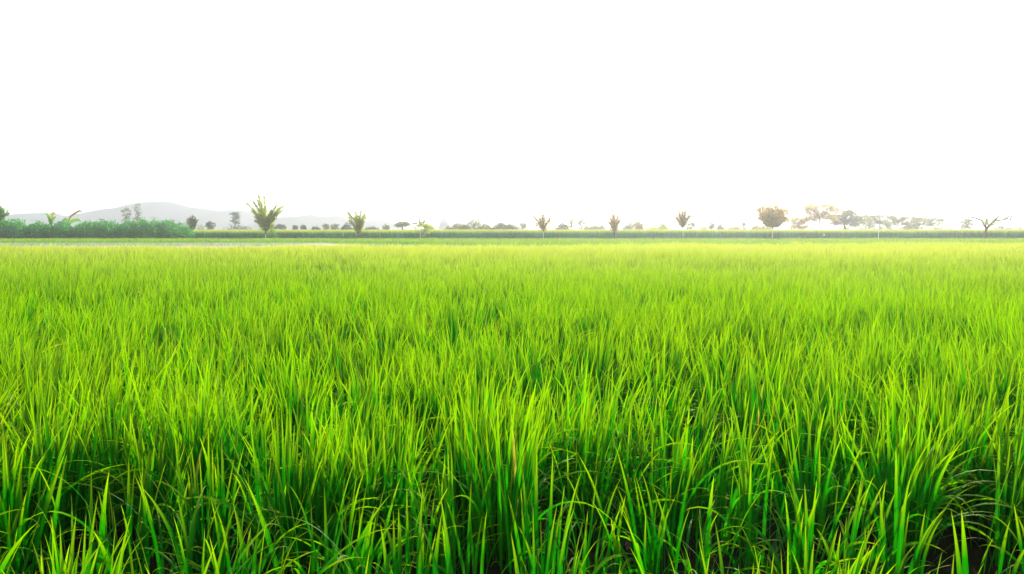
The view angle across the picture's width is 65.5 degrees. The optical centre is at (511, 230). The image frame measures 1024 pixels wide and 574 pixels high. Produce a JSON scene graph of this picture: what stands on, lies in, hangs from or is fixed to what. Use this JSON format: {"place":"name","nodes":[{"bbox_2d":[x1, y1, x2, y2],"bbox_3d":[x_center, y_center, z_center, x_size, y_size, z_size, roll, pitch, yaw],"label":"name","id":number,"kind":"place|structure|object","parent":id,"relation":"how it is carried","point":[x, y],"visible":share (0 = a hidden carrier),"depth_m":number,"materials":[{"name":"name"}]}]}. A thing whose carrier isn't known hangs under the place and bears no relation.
{"place":"outdoors","nodes":[
{"label":"outdoors","id":0,"kind":"place"},
{"bbox_2d":[5,213,63,226],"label":"hills","id":1,"kind":"structure","parent":0,"point":[30,218],"depth_m":813.18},
{"bbox_2d":[38,202,267,230],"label":"hills","id":2,"kind":"structure","parent":0,"point":[161,211],"depth_m":769.23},
{"bbox_2d":[0,243,356,247],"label":"mud path","id":3,"kind":"structure","parent":0,"point":[214,245],"depth_m":67.57,"materials":[{"name":"brown"}]},
{"bbox_2d":[0,242,310,245],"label":"seedlings","id":4,"kind":"object","parent":3,"relation":"on","point":[99,244],"visible":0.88,"depth_m":66.03,"materials":[{"name":"green plant"}]},
{"bbox_2d":[239,215,353,230],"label":"hills","id":5,"kind":"structure","parent":0,"point":[309,221],"depth_m":648.58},
{"bbox_2d":[351,219,412,229],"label":"hills","id":6,"kind":"structure","parent":0,"point":[376,223],"depth_m":620.31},
{"bbox_2d":[0,239,1018,246],"bbox_3d":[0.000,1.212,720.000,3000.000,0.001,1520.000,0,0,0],"label":"ground","id":7,"kind":"structure","parent":0,"point":[383,244],"depth_m":79.49,"materials":[{"name":"green plant"}]},
{"bbox_2d":[0,206,9,220],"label":"tree","id":8,"kind":"object","parent":7,"relation":"on","point":[3,214],"visible":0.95,"depth_m":102.81,"materials":[{"name":"green plant"}]},
{"bbox_2d":[0,218,36,238],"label":"shrub","id":9,"kind":"object","parent":7,"relation":"on","point":[7,229],"visible":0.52,"depth_m":101.48,"materials":[{"name":"green plant"}]},
{"bbox_2d":[12,219,85,238],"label":"shrub","id":10,"kind":"object","parent":7,"relation":"on","point":[57,230],"visible":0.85,"depth_m":100.49,"materials":[{"name":"green plant"}]},
{"bbox_2d":[46,212,55,224],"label":"banana plant","id":11,"kind":"object","parent":7,"relation":"on","point":[51,218],"visible":0.77,"depth_m":103.98,"materials":[{"name":"green plant"}]},
{"bbox_2d":[63,210,81,223],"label":"banana plant","id":12,"kind":"object","parent":7,"relation":"on","point":[73,220],"visible":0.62,"depth_m":103.97,"materials":[{"name":"green plant"}]},
{"bbox_2d":[54,218,139,238],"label":"shrub","id":13,"kind":"object","parent":7,"relation":"on","point":[96,229],"visible":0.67,"depth_m":101.06,"materials":[{"name":"green plant"}]},
{"bbox_2d":[121,207,130,221],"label":"tree","id":14,"kind":"object","parent":7,"relation":"on","point":[127,216],"visible":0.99,"depth_m":149.90,"materials":[{"name":"grey plant"}]},
{"bbox_2d":[132,203,140,221],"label":"tree","id":15,"kind":"object","parent":7,"relation":"on","point":[137,217],"visible":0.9,"depth_m":151.83,"materials":[{"name":"grey plant"}]},
{"bbox_2d":[101,216,199,238],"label":"shrub","id":16,"kind":"object","parent":7,"relation":"on","point":[140,227],"visible":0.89,"depth_m":100.65,"materials":[{"name":"green plant"}]},
{"bbox_2d":[185,215,198,229],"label":"tree","id":17,"kind":"object","parent":7,"relation":"on","point":[192,222],"visible":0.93,"depth_m":127.73,"materials":[{"name":"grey plant"}]},
{"bbox_2d":[205,221,215,229],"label":"tree","id":18,"kind":"object","parent":7,"relation":"on","point":[208,223],"visible":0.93,"depth_m":127.89,"materials":[{"name":"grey plant"}]},
{"bbox_2d":[229,211,240,225],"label":"tree","id":19,"kind":"object","parent":7,"relation":"on","point":[235,215],"visible":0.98,"depth_m":169.62,"materials":[{"name":"grey plant"}]},
{"bbox_2d":[225,224,250,229],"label":"shrub","id":20,"kind":"object","parent":7,"relation":"on","point":[241,228],"visible":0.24,"depth_m":166.56,"materials":[{"name":"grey plant"}]},
{"bbox_2d":[246,195,284,237],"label":"tree","id":21,"kind":"object","parent":7,"relation":"on","point":[264,221],"visible":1,"depth_m":98.34,"materials":[{"name":"green plant"}]},
{"bbox_2d":[267,229,279,237],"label":"shrub","id":22,"kind":"object","parent":7,"relation":"on","point":[271,234],"visible":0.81,"depth_m":99.59,"materials":[{"name":"green plant"}]},
{"bbox_2d":[274,224,286,229],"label":"tree","id":23,"kind":"object","parent":7,"relation":"on","point":[280,226],"visible":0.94,"depth_m":144.66,"materials":[{"name":"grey plant"}]},
{"bbox_2d":[322,223,329,229],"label":"tree","id":24,"kind":"object","parent":7,"relation":"on","point":[325,227],"visible":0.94,"depth_m":167.66,"materials":[{"name":"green plant"}]},
{"bbox_2d":[330,224,338,229],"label":"tree","id":25,"kind":"object","parent":7,"relation":"on","point":[334,225],"visible":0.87,"depth_m":167.72,"materials":[{"name":"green plant"}]},
{"bbox_2d":[338,221,354,229],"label":"shrub","id":26,"kind":"object","parent":7,"relation":"on","point":[346,226],"visible":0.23,"depth_m":170.34,"materials":[{"name":"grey plant"}]},
{"bbox_2d":[347,208,366,237],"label":"tree","id":27,"kind":"object","parent":7,"relation":"on","point":[357,224],"visible":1,"depth_m":99.84,"materials":[{"name":"green plant"}]},
{"bbox_2d":[365,225,380,229],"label":"shrub","id":28,"kind":"object","parent":7,"relation":"on","point":[371,228],"visible":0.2,"depth_m":163.93,"materials":[{"name":"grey plant"}]},
{"bbox_2d":[382,223,389,229],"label":"tree","id":29,"kind":"object","parent":7,"relation":"on","point":[386,227],"visible":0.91,"depth_m":171.72,"materials":[{"name":"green plant"}]},
{"bbox_2d":[394,221,410,230],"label":"tree","id":30,"kind":"object","parent":7,"relation":"on","point":[402,224],"visible":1,"depth_m":171.57,"materials":[{"name":"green plant"}]},
{"bbox_2d":[412,218,431,237],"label":"tree","id":31,"kind":"object","parent":7,"relation":"on","point":[424,226],"visible":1,"depth_m":98.67,"materials":[{"name":"green plant"}]},
{"bbox_2d":[438,215,448,229],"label":"pagoda","id":32,"kind":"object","parent":7,"relation":"on","point":[443,223],"visible":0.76,"depth_m":288.57,"materials":[{"name":"paint"}]},
{"bbox_2d":[443,220,468,229],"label":"shrub","id":33,"kind":"object","parent":7,"relation":"on","point":[457,225],"visible":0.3,"depth_m":151.12,"materials":[{"name":"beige plant"}]},
{"bbox_2d":[458,216,493,229],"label":"shrub","id":34,"kind":"object","parent":7,"relation":"on","point":[470,225],"visible":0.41,"depth_m":151.05,"materials":[{"name":"beige plant"}]},
{"bbox_2d":[491,222,509,230],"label":"shrub","id":35,"kind":"object","parent":7,"relation":"on","point":[502,225],"visible":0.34,"depth_m":152.58,"materials":[{"name":"beige plant"}]},
{"bbox_2d":[0,237,1023,246],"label":"rice","id":36,"kind":"object","parent":7,"relation":"on","point":[498,241],"visible":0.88,"depth_m":78.99,"materials":[{"name":"green plant"}]},
{"bbox_2d":[506,221,521,229],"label":"shrub","id":37,"kind":"object","parent":7,"relation":"on","point":[512,227],"visible":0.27,"depth_m":153.60,"materials":[{"name":"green plant"}]},
{"bbox_2d":[518,221,527,229],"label":"tree","id":38,"kind":"object","parent":7,"relation":"on","point":[523,226],"visible":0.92,"depth_m":171.75,"materials":[{"name":"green plant"}]},
{"bbox_2d":[49,228,1023,239],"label":"tall crop","id":39,"kind":"object","parent":7,"relation":"on","point":[869,233],"visible":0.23,"depth_m":101.07,"materials":[{"name":"green plant"}]},
{"bbox_2d":[532,213,556,237],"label":"tree","id":40,"kind":"object","parent":7,"relation":"on","point":[542,225],"visible":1,"depth_m":98.27,"materials":[{"name":"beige plant"}]},
{"bbox_2d":[554,222,569,229],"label":"shrub","id":41,"kind":"object","parent":7,"relation":"on","point":[561,226],"visible":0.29,"depth_m":155.02,"materials":[{"name":"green plant"}]},
{"bbox_2d":[567,217,574,229],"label":"tree","id":42,"kind":"object","parent":7,"relation":"on","point":[571,221],"visible":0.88,"depth_m":198.73,"materials":[{"name":"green plant"}]},
{"bbox_2d":[576,219,588,229],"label":"tree","id":43,"kind":"object","parent":7,"relation":"on","point":[580,222],"visible":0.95,"depth_m":167.91,"materials":[{"name":"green plant"}]},
{"bbox_2d":[583,223,605,229],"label":"shrub","id":44,"kind":"object","parent":7,"relation":"on","point":[601,227],"visible":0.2,"depth_m":181.72,"materials":[{"name":"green plant"}]},
{"bbox_2d":[604,211,627,238],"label":"tree","id":45,"kind":"object","parent":7,"relation":"on","point":[613,222],"visible":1,"depth_m":99.35,"materials":[{"name":"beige plant"}]},
{"bbox_2d":[623,222,632,230],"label":"shrub","id":46,"kind":"object","parent":7,"relation":"on","point":[626,227],"visible":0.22,"depth_m":186.35,"materials":[{"name":"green plant"}]},
{"bbox_2d":[631,218,644,229],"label":"shrub","id":47,"kind":"object","parent":7,"relation":"on","point":[638,225],"visible":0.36,"depth_m":154.40,"materials":[{"name":"beige plant"}]},
{"bbox_2d":[646,221,673,230],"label":"shrub","id":48,"kind":"object","parent":7,"relation":"on","point":[662,226],"visible":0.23,"depth_m":164.91,"materials":[{"name":"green plant"}]},
{"bbox_2d":[672,209,693,227],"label":"tree","id":49,"kind":"object","parent":7,"relation":"on","point":[682,219],"visible":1,"depth_m":98.46,"materials":[{"name":"beige plant"}]},
{"bbox_2d":[686,221,695,228],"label":"tree","id":50,"kind":"object","parent":7,"relation":"on","point":[688,225],"visible":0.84,"depth_m":153.86,"materials":[{"name":"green plant"}]},
{"bbox_2d":[707,222,715,228],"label":"tree","id":51,"kind":"object","parent":7,"relation":"on","point":[712,225],"visible":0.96,"depth_m":189.75,"materials":[{"name":"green plant"}]},
{"bbox_2d":[716,223,725,229],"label":"shrub","id":52,"kind":"object","parent":7,"relation":"on","point":[720,227],"visible":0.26,"depth_m":181.40,"materials":[{"name":"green plant"}]},
{"bbox_2d":[727,224,741,229],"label":"shrub","id":53,"kind":"object","parent":7,"relation":"on","point":[734,227],"visible":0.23,"depth_m":186.62,"materials":[{"name":"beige plant"}]},
{"bbox_2d":[741,222,747,229],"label":"tree","id":54,"kind":"object","parent":7,"relation":"on","point":[744,224],"visible":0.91,"depth_m":194.64,"materials":[{"name":"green plant"}]},
{"bbox_2d":[749,224,771,229],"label":"shrub","id":55,"kind":"object","parent":7,"relation":"on","point":[758,227],"visible":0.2,"depth_m":182.19,"materials":[{"name":"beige plant"}]},
{"bbox_2d":[756,204,792,237],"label":"tree","id":56,"kind":"object","parent":7,"relation":"on","point":[770,217],"visible":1,"depth_m":97.73,"materials":[{"name":"beige plant"}]},
{"bbox_2d":[787,215,810,229],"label":"tree","id":57,"kind":"object","parent":7,"relation":"on","point":[800,221],"visible":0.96,"depth_m":149.24,"materials":[{"name":"beige plant"}]},
{"bbox_2d":[800,202,841,229],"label":"tree","id":58,"kind":"object","parent":7,"relation":"on","point":[816,212],"visible":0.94,"depth_m":149.15,"materials":[{"name":"beige plant"}]},
{"bbox_2d":[828,209,865,229],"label":"tree","id":59,"kind":"object","parent":7,"relation":"on","point":[855,219],"visible":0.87,"depth_m":151.13,"materials":[{"name":"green plant"}]},
{"bbox_2d":[856,217,875,228],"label":"shrub","id":60,"kind":"object","parent":7,"relation":"on","point":[870,225],"visible":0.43,"depth_m":158.76,"materials":[{"name":"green plant"}]},
{"bbox_2d":[859,213,902,226],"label":"tree","id":61,"kind":"object","parent":7,"relation":"on","point":[875,217],"visible":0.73,"depth_m":163.53,"materials":[{"name":"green plant"}]},
{"bbox_2d":[875,222,896,229],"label":"shrub","id":62,"kind":"object","parent":7,"relation":"on","point":[887,225],"visible":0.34,"depth_m":158.65,"materials":[{"name":"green plant"}]},
{"bbox_2d":[890,215,930,229],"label":"tree","id":63,"kind":"object","parent":7,"relation":"on","point":[914,219],"visible":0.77,"depth_m":163.74,"materials":[{"name":"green plant"}]},
{"bbox_2d":[899,222,922,229],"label":"shrub","id":64,"kind":"object","parent":7,"relation":"on","point":[908,227],"visible":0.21,"depth_m":160.96,"materials":[{"name":"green plant"}]},
{"bbox_2d":[915,216,946,228],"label":"tree","id":65,"kind":"object","parent":7,"relation":"on","point":[929,221],"visible":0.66,"depth_m":168.89,"materials":[{"name":"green plant"}]},
{"bbox_2d":[923,225,943,229],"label":"shrub","id":66,"kind":"object","parent":7,"relation":"on","point":[934,227],"visible":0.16,"depth_m":162.85,"materials":[{"name":"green plant"}]},
{"bbox_2d":[959,218,973,228],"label":"tree","id":67,"kind":"object","parent":7,"relation":"on","point":[965,221],"visible":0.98,"depth_m":169.69,"materials":[{"name":"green plant"}]},
{"bbox_2d":[969,211,1011,238],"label":"tree","id":68,"kind":"object","parent":7,"relation":"on","point":[986,223],"visible":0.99,"depth_m":98.77,"materials":[{"name":"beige plant"}]},
{"bbox_2d":[991,222,1009,229],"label":"shrub","id":69,"kind":"object","parent":7,"relation":"on","point":[1000,227],"visible":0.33,"depth_m":200.76,"materials":[{"name":"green plant"}]},
{"bbox_2d":[1009,223,1023,229],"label":"shrub","id":70,"kind":"object","parent":7,"relation":"on","point":[1019,227],"visible":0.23,"depth_m":206.10,"materials":[{"name":"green plant"}]},
{"bbox_2d":[0,0,1023,230],"label":"sky","id":71,"kind":"structure","parent":0,"point":[492,112],"materials":[{"name":"white"}]},
{"bbox_2d":[0,240,1023,573],"bbox_3d":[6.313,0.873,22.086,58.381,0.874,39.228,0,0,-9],"label":"rice grass","id":72,"kind":"structure","parent":0,"point":[164,398],"depth_m":3.82,"materials":[{"name":"green plant"}]}
]}

